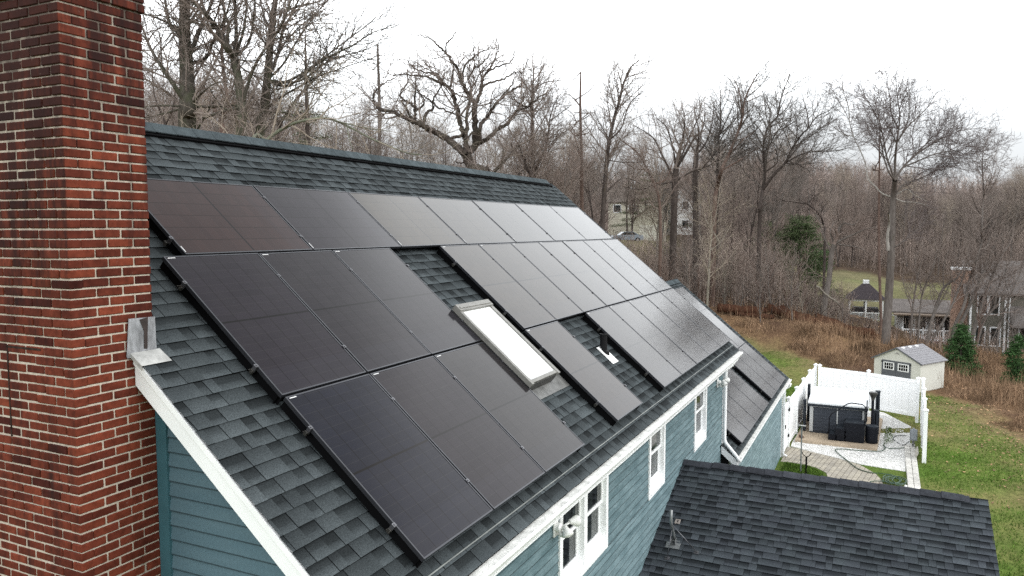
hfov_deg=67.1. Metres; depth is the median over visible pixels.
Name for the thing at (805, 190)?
woodland tree
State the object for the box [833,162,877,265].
woodland tree
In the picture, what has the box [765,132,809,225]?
woodland tree
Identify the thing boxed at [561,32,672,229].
slim tree
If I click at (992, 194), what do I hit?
woodland tree
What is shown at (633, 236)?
parked car
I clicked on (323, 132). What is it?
woodland tree
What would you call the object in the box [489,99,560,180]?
leaning tree
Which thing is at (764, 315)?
fallen log
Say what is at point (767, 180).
woodland tree
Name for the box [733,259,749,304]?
understory tree
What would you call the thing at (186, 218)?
solar panel
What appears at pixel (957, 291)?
leaning tree
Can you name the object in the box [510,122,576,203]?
woodland tree
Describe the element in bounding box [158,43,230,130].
woodland tree
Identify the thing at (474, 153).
woodland tree
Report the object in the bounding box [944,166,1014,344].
leaning tree
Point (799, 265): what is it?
understory tree
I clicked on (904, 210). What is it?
woodland tree
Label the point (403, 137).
woodland tree
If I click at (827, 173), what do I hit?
woods
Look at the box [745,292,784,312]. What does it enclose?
fallen log
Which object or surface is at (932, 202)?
woodland tree
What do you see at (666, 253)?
understory tree
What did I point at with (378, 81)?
dead snag
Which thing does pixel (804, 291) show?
understory tree
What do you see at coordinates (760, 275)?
understory tree
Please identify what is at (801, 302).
understory tree
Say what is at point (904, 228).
woodland tree
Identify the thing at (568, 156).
woodland tree
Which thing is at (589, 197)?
woodland tree
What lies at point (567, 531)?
floodlight
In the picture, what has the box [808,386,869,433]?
hot tub
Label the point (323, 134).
woodland tree
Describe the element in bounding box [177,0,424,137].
maple tree
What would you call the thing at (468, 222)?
solar panel
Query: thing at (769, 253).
understory tree
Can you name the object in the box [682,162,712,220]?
woodland tree
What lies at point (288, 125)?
maple tree
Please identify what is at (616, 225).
white pine
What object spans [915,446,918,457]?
leaning board
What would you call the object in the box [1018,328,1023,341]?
window
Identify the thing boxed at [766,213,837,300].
white pine
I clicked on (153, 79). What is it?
woodland tree
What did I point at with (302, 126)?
woodland tree
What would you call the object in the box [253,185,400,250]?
solar panel
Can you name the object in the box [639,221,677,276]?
understory tree
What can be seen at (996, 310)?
window
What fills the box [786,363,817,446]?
vinyl fence
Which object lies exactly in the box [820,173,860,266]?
woodland tree
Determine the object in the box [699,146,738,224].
woodland tree
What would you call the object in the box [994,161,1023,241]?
woodland tree
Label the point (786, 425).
fence gate
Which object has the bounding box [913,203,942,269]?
woodland tree
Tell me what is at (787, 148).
woodland tree
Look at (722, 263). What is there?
understory tree
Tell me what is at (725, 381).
floodlight
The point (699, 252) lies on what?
understory tree
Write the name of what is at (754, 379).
solar panel
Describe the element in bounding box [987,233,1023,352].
leaning tree
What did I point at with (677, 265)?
understory tree
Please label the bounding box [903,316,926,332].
window
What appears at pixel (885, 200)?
woodland tree
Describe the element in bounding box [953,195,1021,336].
leaning tree
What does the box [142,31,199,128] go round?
woodland tree
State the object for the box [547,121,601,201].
woodland tree
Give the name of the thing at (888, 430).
weeds
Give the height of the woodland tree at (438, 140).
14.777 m
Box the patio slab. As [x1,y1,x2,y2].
[795,416,882,450]
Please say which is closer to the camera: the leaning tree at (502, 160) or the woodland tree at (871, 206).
the leaning tree at (502, 160)
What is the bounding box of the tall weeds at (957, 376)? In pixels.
[709,293,1023,410]
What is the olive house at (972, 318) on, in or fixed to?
on the ground at (846, 274)
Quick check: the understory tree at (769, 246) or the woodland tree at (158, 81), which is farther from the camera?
the woodland tree at (158, 81)
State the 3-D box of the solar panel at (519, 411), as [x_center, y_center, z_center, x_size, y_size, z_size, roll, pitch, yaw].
[-0.035,1.305,8.643,1.722,0.139,1.194,44,20,16]
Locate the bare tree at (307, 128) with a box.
[273,12,335,145]
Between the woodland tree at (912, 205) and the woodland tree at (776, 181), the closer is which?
the woodland tree at (776, 181)
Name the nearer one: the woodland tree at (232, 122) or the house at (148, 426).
the house at (148, 426)
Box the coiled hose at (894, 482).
[870,473,906,485]
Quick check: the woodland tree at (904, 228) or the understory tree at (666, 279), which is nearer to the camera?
the understory tree at (666, 279)
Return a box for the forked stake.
[802,452,810,473]
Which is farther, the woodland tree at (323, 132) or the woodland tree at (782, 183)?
the woodland tree at (782, 183)
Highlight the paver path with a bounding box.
[781,447,882,483]
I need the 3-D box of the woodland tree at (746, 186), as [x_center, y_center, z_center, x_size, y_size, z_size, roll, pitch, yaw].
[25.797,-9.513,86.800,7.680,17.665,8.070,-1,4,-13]
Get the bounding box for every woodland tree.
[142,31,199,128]
[142,59,175,98]
[143,50,214,129]
[145,46,222,130]
[146,47,215,130]
[156,58,261,134]
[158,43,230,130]
[196,60,252,133]
[198,69,284,139]
[225,57,287,137]
[271,99,327,146]
[272,86,324,144]
[284,90,332,146]
[284,99,333,141]
[285,83,320,145]
[300,100,356,149]
[309,104,335,148]
[314,97,363,149]
[319,98,400,157]
[323,98,395,156]
[324,80,374,150]
[330,98,404,156]
[334,91,399,157]
[381,102,423,160]
[385,98,441,162]
[386,111,438,161]
[398,116,432,160]
[403,114,464,167]
[406,113,457,164]
[408,111,464,166]
[416,117,475,167]
[422,117,461,164]
[457,130,490,167]
[468,112,512,169]
[476,130,521,173]
[489,104,581,208]
[492,122,550,179]
[507,131,574,197]
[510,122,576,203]
[524,114,605,202]
[528,130,573,189]
[528,148,597,216]
[544,128,603,214]
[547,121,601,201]
[552,138,617,232]
[558,123,626,224]
[562,121,600,205]
[562,138,600,205]
[566,128,605,217]
[575,128,628,219]
[577,122,614,216]
[577,137,637,215]
[608,141,649,240]
[618,134,661,231]
[623,126,660,213]
[641,140,689,242]
[646,126,701,212]
[666,132,734,268]
[669,157,726,262]
[678,138,713,211]
[679,136,713,202]
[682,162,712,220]
[691,136,750,254]
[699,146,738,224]
[699,159,745,245]
[701,162,747,225]
[703,140,734,229]
[707,156,756,272]
[709,146,769,233]
[712,124,760,239]
[712,132,759,220]
[713,127,786,248]
[719,139,801,258]
[733,127,781,230]
[734,131,808,285]
[735,126,796,229]
[736,160,765,240]
[745,139,803,244]
[748,130,791,218]
[751,127,794,243]
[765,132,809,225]
[765,136,825,245]
[766,125,810,244]
[766,142,808,229]
[776,127,817,214]
[789,132,823,217]
[790,142,834,222]
[790,146,839,241]
[815,157,862,264]
[815,158,865,259]
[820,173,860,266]
[826,162,863,226]
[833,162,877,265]
[834,150,872,215]
[837,179,880,262]
[838,178,883,266]
[849,157,910,258]
[852,163,887,237]
[864,167,907,255]
[867,165,902,262]
[867,174,913,243]
[869,175,901,253]
[882,179,931,266]
[885,174,928,261]
[886,166,931,254]
[898,172,930,254]
[900,187,952,262]
[907,175,929,255]
[911,184,945,260]
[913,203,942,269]
[919,183,951,257]
[928,194,964,273]
[936,182,951,254]
[936,185,966,242]
[939,188,984,265]
[939,202,980,266]
[943,180,983,266]
[945,189,995,257]
[946,177,1004,256]
[946,178,967,252]
[968,199,995,252]
[970,181,1003,255]
[974,179,1007,229]
[983,174,1010,252]
[983,180,1023,260]
[988,162,1023,255]
[989,165,1023,260]
[991,166,1023,249]
[992,177,1023,250]
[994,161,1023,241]
[998,184,1023,257]
[1004,161,1023,252]
[1006,163,1023,225]
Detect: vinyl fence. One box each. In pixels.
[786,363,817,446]
[818,364,920,422]
[920,377,928,462]
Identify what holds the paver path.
on the ground at (846, 274)
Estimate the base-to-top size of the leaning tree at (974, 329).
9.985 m
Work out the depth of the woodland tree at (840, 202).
131.08 m
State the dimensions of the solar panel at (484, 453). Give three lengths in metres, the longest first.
1.722 x 1.174 x 0.139 m
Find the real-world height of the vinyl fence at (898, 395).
2.021 m
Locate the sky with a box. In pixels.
[141,0,1023,195]
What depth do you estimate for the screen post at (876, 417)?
28.51 m
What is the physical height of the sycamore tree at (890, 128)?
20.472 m
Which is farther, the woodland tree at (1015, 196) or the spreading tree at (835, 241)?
the woodland tree at (1015, 196)
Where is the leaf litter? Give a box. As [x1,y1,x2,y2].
[705,283,1016,361]
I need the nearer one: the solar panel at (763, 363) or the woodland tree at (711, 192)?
the solar panel at (763, 363)
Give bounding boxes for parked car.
[611,232,643,240]
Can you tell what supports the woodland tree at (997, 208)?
on the ground at (846, 274)
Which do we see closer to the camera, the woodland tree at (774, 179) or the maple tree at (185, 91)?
the maple tree at (185, 91)
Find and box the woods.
[444,155,1023,250]
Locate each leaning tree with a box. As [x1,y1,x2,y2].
[451,112,555,176]
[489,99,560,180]
[599,116,693,276]
[895,227,972,343]
[900,242,944,340]
[914,240,978,344]
[925,236,988,346]
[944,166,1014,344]
[950,217,1023,345]
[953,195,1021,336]
[975,246,1023,346]
[982,323,1003,350]
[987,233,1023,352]
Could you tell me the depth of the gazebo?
77.59 m
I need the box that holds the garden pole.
[798,425,805,470]
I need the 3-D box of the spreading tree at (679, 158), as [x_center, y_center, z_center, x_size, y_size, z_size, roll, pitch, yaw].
[11.079,-6.557,53.748,7.941,16.805,6.602,-2,5,-21]
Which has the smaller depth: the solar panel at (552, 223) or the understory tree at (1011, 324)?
the solar panel at (552, 223)
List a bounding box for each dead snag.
[369,44,385,155]
[562,72,599,210]
[768,181,835,293]
[868,134,887,338]
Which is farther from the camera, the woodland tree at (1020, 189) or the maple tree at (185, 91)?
the woodland tree at (1020, 189)
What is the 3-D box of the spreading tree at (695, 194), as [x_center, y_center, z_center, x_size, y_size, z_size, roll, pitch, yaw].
[14.390,-6.572,58.197,5.743,16.256,5.030,-1,5,-14]
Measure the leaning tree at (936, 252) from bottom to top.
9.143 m
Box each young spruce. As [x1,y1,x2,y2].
[941,321,987,378]
[994,333,1023,383]
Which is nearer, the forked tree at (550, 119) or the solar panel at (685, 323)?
the solar panel at (685, 323)
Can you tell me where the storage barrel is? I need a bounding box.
[865,424,877,443]
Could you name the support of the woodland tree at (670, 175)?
on the ground at (846, 274)
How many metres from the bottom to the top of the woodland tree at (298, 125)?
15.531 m
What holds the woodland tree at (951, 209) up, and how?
on the ground at (846, 274)
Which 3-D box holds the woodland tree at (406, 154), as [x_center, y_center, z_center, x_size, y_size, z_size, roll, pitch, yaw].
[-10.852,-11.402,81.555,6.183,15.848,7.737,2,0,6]
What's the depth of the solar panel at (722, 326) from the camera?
26.03 m
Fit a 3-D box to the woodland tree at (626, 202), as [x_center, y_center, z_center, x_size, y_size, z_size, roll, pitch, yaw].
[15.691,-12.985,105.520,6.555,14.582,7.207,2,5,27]
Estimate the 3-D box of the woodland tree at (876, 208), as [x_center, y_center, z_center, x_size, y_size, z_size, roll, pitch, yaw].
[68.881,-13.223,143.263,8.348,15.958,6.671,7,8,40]
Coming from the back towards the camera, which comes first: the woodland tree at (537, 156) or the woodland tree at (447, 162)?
the woodland tree at (447, 162)
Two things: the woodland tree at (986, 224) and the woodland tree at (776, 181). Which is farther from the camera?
the woodland tree at (986, 224)
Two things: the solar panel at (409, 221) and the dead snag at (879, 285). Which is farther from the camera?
the dead snag at (879, 285)
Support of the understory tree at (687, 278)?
on the ground at (846, 274)
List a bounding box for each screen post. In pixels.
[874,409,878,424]
[875,390,880,433]
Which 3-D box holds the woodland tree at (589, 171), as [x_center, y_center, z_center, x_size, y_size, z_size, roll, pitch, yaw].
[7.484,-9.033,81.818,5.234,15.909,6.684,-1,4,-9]
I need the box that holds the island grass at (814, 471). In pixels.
[779,462,823,475]
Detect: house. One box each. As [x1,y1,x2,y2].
[0,0,999,575]
[606,182,665,234]
[665,182,699,234]
[892,298,949,333]
[961,260,1023,352]
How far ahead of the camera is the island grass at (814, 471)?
25.32 m
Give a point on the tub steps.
(851, 430)
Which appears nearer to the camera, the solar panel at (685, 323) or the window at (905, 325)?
the solar panel at (685, 323)
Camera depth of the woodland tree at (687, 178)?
116.63 m
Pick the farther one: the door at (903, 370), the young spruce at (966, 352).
the young spruce at (966, 352)
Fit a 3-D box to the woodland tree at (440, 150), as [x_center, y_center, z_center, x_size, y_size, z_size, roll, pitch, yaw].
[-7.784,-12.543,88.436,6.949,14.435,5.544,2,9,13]
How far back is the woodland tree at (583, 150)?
91.54 m
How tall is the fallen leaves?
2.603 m
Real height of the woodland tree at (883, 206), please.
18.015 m
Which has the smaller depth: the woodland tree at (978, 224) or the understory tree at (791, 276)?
the understory tree at (791, 276)
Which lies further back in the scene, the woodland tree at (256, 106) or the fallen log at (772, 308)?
the woodland tree at (256, 106)
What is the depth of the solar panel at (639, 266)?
17.45 m
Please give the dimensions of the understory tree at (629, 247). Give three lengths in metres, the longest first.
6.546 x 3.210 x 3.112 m
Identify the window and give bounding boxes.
[558,475,608,575]
[613,205,620,212]
[648,425,665,500]
[681,220,688,227]
[693,388,706,451]
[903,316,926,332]
[934,317,949,333]
[974,326,985,345]
[977,294,1000,314]
[989,327,1000,346]
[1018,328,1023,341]
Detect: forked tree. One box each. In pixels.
[493,38,590,177]
[729,57,868,305]
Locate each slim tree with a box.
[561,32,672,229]
[622,130,685,272]
[682,168,756,305]
[946,126,1014,279]
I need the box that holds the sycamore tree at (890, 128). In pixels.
[813,45,1023,343]
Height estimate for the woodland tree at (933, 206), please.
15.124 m
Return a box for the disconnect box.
[910,428,917,446]
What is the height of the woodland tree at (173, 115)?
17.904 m
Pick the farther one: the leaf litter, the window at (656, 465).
the leaf litter
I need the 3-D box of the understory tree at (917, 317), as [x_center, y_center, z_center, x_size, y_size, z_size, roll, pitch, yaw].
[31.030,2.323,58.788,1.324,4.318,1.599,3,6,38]
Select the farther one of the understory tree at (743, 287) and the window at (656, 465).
the understory tree at (743, 287)
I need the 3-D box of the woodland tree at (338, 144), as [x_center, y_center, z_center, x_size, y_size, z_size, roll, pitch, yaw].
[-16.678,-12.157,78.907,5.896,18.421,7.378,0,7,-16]
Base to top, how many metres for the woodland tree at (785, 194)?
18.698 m
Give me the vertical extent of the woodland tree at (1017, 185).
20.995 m
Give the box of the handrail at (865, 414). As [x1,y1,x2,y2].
[828,400,867,433]
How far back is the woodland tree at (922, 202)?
141.12 m
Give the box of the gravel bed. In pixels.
[791,411,910,471]
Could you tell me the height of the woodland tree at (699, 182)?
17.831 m
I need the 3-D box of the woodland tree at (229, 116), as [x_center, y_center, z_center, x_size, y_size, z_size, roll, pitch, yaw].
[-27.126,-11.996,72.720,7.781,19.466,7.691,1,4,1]
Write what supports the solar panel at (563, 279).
on the house at (148, 426)
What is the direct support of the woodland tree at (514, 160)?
on the ground at (846, 274)
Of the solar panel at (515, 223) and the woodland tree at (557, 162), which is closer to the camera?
the solar panel at (515, 223)
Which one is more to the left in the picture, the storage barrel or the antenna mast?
the antenna mast
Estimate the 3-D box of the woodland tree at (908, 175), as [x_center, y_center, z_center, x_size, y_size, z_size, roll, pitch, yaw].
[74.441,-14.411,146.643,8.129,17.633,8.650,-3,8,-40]
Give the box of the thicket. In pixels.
[570,188,1023,356]
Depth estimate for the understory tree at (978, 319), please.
54.35 m
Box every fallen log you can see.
[717,291,758,313]
[734,303,774,319]
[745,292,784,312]
[767,295,822,324]
[782,305,841,326]
[813,309,858,332]
[816,285,839,305]
[858,318,902,339]
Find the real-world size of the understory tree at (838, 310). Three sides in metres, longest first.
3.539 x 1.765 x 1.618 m
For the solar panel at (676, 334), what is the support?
on the house at (148, 426)
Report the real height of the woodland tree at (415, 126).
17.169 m
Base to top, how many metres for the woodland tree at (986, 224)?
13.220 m
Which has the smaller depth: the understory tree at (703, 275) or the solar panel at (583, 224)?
the solar panel at (583, 224)
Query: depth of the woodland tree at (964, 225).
112.25 m
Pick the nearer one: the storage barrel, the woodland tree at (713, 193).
the storage barrel
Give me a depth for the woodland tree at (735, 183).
92.95 m
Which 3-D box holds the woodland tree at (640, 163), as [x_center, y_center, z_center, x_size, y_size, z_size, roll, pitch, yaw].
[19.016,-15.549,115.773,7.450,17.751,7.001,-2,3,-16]
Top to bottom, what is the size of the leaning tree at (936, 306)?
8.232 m
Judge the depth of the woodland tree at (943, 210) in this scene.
149.34 m
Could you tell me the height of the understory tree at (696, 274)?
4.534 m
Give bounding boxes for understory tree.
[614,226,641,256]
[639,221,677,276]
[649,220,687,279]
[650,235,681,280]
[662,244,686,279]
[665,225,708,294]
[667,221,700,283]
[679,225,705,266]
[680,216,710,291]
[687,254,704,295]
[688,258,705,297]
[704,217,736,280]
[706,215,738,303]
[719,234,751,301]
[727,241,753,290]
[731,263,758,305]
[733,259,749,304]
[737,255,754,302]
[738,239,762,296]
[739,245,773,322]
[744,260,770,305]
[745,230,790,313]
[746,239,783,306]
[755,219,789,289]
[761,235,782,304]
[764,241,812,318]
[772,264,796,312]
[783,235,820,300]
[784,270,813,313]
[794,270,812,312]
[805,283,820,314]
[810,281,834,314]
[827,290,850,321]
[832,295,857,325]
[838,280,849,320]
[909,296,928,332]
[943,265,998,349]
[993,292,1023,342]
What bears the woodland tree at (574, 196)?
on the ground at (846, 274)
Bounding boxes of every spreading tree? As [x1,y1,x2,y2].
[615,75,733,279]
[660,98,746,295]
[799,193,886,315]
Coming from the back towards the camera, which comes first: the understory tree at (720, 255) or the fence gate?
the understory tree at (720, 255)
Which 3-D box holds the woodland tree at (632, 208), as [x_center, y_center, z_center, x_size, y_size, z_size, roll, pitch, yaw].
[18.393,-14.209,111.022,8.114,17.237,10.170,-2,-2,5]
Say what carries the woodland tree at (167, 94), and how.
on the ground at (846, 274)
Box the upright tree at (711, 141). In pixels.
[670,69,769,304]
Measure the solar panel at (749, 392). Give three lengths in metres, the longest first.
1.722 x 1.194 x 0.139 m
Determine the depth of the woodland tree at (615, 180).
99.04 m
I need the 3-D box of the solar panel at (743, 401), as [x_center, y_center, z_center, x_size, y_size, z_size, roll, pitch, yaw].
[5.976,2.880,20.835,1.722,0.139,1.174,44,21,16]
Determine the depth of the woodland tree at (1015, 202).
126.07 m
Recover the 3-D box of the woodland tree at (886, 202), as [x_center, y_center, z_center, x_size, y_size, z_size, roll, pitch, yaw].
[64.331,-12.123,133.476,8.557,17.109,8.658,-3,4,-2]
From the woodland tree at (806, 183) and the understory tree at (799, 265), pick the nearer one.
the understory tree at (799, 265)
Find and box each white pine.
[609,173,681,227]
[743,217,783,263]
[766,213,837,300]
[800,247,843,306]
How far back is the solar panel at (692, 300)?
26.44 m
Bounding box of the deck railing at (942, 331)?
[902,327,948,344]
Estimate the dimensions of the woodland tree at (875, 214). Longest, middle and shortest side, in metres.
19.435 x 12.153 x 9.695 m
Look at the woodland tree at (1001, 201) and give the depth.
145.46 m
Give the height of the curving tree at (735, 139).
20.238 m
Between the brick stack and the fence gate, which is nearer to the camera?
the fence gate
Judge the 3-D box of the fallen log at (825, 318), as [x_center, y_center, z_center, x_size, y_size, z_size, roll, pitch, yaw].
[22.723,2.539,53.567,4.237,2.215,0.972,-1,4,-13]
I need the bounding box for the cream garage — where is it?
[630,207,668,241]
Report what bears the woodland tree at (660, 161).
on the ground at (846, 274)
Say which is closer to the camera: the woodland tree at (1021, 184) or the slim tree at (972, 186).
the slim tree at (972, 186)
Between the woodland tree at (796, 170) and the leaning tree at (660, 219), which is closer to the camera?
the leaning tree at (660, 219)
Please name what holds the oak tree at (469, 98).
on the ground at (846, 274)
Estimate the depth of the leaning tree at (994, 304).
54.93 m
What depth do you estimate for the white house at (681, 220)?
124.15 m
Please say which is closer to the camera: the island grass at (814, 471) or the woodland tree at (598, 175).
the island grass at (814, 471)
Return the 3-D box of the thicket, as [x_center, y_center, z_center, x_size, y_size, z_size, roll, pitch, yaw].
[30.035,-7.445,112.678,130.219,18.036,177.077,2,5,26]
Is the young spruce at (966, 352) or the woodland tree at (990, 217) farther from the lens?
the woodland tree at (990, 217)
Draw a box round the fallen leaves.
[851,366,1023,507]
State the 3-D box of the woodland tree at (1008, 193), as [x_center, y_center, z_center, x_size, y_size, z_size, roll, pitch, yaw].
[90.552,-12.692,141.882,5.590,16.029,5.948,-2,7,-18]
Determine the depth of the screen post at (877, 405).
29.26 m
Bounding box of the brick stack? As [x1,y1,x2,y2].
[949,267,971,337]
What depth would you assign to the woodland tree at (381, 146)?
50.66 m
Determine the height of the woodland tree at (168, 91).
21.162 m
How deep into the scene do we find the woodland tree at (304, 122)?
58.65 m
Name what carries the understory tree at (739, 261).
on the ground at (846, 274)
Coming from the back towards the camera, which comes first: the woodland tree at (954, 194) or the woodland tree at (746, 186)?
the woodland tree at (954, 194)
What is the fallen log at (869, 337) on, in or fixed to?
on the ground at (846, 274)
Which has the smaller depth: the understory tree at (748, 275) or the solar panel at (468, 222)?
the solar panel at (468, 222)
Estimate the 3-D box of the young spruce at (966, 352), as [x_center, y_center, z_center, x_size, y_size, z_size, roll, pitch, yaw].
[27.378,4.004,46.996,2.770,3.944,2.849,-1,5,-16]
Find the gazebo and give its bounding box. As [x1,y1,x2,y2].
[846,280,883,319]
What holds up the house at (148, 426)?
on the ground at (846, 274)
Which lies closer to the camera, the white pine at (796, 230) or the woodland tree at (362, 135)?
the woodland tree at (362, 135)
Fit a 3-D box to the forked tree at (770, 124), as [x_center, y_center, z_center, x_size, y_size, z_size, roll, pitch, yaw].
[20.931,-7.355,55.699,10.921,18.813,7.374,0,4,-2]
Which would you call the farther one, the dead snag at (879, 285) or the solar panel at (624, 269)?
the dead snag at (879, 285)
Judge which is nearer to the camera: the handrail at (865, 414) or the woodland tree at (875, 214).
the handrail at (865, 414)
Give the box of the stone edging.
[904,443,920,488]
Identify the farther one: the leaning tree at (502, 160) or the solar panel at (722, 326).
the leaning tree at (502, 160)
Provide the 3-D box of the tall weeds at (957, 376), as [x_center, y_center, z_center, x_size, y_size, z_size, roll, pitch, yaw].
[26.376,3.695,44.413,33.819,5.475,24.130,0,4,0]
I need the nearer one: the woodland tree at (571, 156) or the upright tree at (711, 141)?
the upright tree at (711, 141)
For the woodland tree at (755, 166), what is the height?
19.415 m
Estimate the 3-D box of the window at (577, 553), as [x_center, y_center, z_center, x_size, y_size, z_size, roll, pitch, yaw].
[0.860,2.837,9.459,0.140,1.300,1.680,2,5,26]
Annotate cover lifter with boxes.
[803,383,810,430]
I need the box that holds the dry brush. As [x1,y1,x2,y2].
[727,315,1023,431]
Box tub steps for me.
[828,419,864,442]
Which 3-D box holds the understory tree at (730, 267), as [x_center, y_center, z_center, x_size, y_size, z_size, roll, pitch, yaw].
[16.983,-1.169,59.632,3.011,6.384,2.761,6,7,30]
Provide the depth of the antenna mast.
12.06 m
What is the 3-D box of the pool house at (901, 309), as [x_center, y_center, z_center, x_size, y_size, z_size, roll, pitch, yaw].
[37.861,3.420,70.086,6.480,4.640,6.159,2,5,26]
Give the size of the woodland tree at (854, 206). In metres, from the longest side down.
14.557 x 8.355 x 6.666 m
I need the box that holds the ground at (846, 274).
[586,190,1023,575]
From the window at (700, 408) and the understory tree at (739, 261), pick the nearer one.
the window at (700, 408)
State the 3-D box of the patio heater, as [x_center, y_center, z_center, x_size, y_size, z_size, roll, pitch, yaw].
[13.282,4.629,28.474,0.300,1.610,0.300,2,5,26]
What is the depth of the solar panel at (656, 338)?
13.87 m
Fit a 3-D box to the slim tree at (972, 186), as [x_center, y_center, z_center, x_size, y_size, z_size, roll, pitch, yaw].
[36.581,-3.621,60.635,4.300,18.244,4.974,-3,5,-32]
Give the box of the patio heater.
[869,391,877,423]
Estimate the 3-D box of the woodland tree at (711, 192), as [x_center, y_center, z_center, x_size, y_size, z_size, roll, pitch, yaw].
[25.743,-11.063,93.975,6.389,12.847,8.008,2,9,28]
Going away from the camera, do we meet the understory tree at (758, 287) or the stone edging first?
the stone edging
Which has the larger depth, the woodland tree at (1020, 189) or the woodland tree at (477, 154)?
the woodland tree at (1020, 189)
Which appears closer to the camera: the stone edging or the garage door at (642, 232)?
the stone edging
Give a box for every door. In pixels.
[639,225,656,240]
[881,359,895,376]
[896,361,910,378]
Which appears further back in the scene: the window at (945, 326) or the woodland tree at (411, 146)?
the woodland tree at (411, 146)
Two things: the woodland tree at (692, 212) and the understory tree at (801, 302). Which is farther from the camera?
the woodland tree at (692, 212)
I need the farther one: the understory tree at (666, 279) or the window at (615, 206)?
the window at (615, 206)
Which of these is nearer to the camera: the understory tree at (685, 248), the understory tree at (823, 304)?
the understory tree at (823, 304)
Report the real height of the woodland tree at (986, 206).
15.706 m
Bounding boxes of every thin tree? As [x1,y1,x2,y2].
[142,41,345,141]
[191,3,261,133]
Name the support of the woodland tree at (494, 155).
on the ground at (846, 274)
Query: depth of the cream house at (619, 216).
125.40 m
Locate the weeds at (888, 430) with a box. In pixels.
[883,427,892,443]
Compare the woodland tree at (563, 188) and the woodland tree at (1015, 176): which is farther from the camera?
the woodland tree at (1015, 176)
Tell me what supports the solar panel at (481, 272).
on the house at (148, 426)
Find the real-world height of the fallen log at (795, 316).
2.010 m
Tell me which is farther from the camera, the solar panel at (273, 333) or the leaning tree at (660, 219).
the leaning tree at (660, 219)
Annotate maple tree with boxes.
[140,0,283,136]
[140,0,369,139]
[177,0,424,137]
[180,3,484,164]
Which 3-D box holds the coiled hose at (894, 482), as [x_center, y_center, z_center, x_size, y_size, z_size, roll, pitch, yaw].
[11.782,6.005,24.188,1.057,0.082,1.321,2,5,26]
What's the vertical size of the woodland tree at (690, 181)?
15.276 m
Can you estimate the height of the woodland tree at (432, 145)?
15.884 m
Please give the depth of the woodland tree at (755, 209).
70.50 m
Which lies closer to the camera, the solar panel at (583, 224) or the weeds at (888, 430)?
the solar panel at (583, 224)
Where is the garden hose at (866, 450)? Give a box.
[835,444,903,473]
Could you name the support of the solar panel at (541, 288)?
on the house at (148, 426)
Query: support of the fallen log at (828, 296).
on the ground at (846, 274)
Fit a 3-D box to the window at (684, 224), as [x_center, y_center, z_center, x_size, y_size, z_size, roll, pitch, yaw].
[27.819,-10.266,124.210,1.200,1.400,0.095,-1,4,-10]
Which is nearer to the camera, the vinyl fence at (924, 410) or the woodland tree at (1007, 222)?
the vinyl fence at (924, 410)
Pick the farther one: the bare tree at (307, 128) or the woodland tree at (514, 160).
the woodland tree at (514, 160)
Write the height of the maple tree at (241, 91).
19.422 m
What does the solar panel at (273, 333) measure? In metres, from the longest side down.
1.722 x 1.200 x 0.139 m
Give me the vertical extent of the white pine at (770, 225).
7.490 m
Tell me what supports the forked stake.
on the ground at (846, 274)
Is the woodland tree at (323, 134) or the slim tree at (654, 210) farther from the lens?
the slim tree at (654, 210)
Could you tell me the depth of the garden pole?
25.09 m
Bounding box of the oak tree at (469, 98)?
[342,1,574,170]
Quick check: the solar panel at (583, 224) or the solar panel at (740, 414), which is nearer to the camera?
the solar panel at (583, 224)
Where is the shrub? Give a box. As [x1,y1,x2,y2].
[852,311,875,335]
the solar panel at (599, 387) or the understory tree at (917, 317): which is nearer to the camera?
the solar panel at (599, 387)
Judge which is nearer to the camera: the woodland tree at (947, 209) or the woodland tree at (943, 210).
the woodland tree at (947, 209)
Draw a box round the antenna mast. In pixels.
[664,510,698,559]
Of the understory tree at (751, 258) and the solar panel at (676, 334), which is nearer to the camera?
the solar panel at (676, 334)
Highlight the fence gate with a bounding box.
[781,402,789,455]
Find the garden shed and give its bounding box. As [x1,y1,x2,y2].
[871,344,947,391]
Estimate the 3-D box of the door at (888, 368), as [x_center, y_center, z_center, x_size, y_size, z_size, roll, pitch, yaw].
[19.424,4.370,39.889,0.056,1.301,0.780,-3,5,-33]
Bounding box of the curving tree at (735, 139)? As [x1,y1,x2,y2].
[702,26,785,306]
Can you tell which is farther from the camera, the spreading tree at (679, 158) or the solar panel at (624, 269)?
the spreading tree at (679, 158)
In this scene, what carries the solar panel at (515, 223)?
on the house at (148, 426)
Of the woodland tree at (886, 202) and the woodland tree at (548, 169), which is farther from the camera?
the woodland tree at (886, 202)
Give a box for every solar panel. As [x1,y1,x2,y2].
[146,178,312,255]
[160,253,365,404]
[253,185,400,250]
[259,250,430,375]
[280,374,492,567]
[332,248,480,356]
[348,192,465,247]
[370,356,544,510]
[418,197,515,244]
[434,342,584,473]
[436,244,555,332]
[472,200,554,242]
[479,243,582,321]
[511,242,606,315]
[515,203,586,241]
[522,321,642,425]
[539,241,625,307]
[550,206,612,239]
[562,240,643,301]
[582,306,681,391]
[583,240,658,297]
[602,239,671,292]
[609,301,695,374]
[629,296,709,364]
[645,292,720,354]
[661,288,730,346]
[675,287,705,311]
[700,308,744,346]
[726,411,749,445]
[727,368,768,410]
[727,382,762,420]
[727,394,755,430]
[732,358,776,400]
[735,348,780,390]
[740,343,784,383]
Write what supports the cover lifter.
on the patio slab
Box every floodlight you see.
[553,515,580,537]
[717,377,729,386]

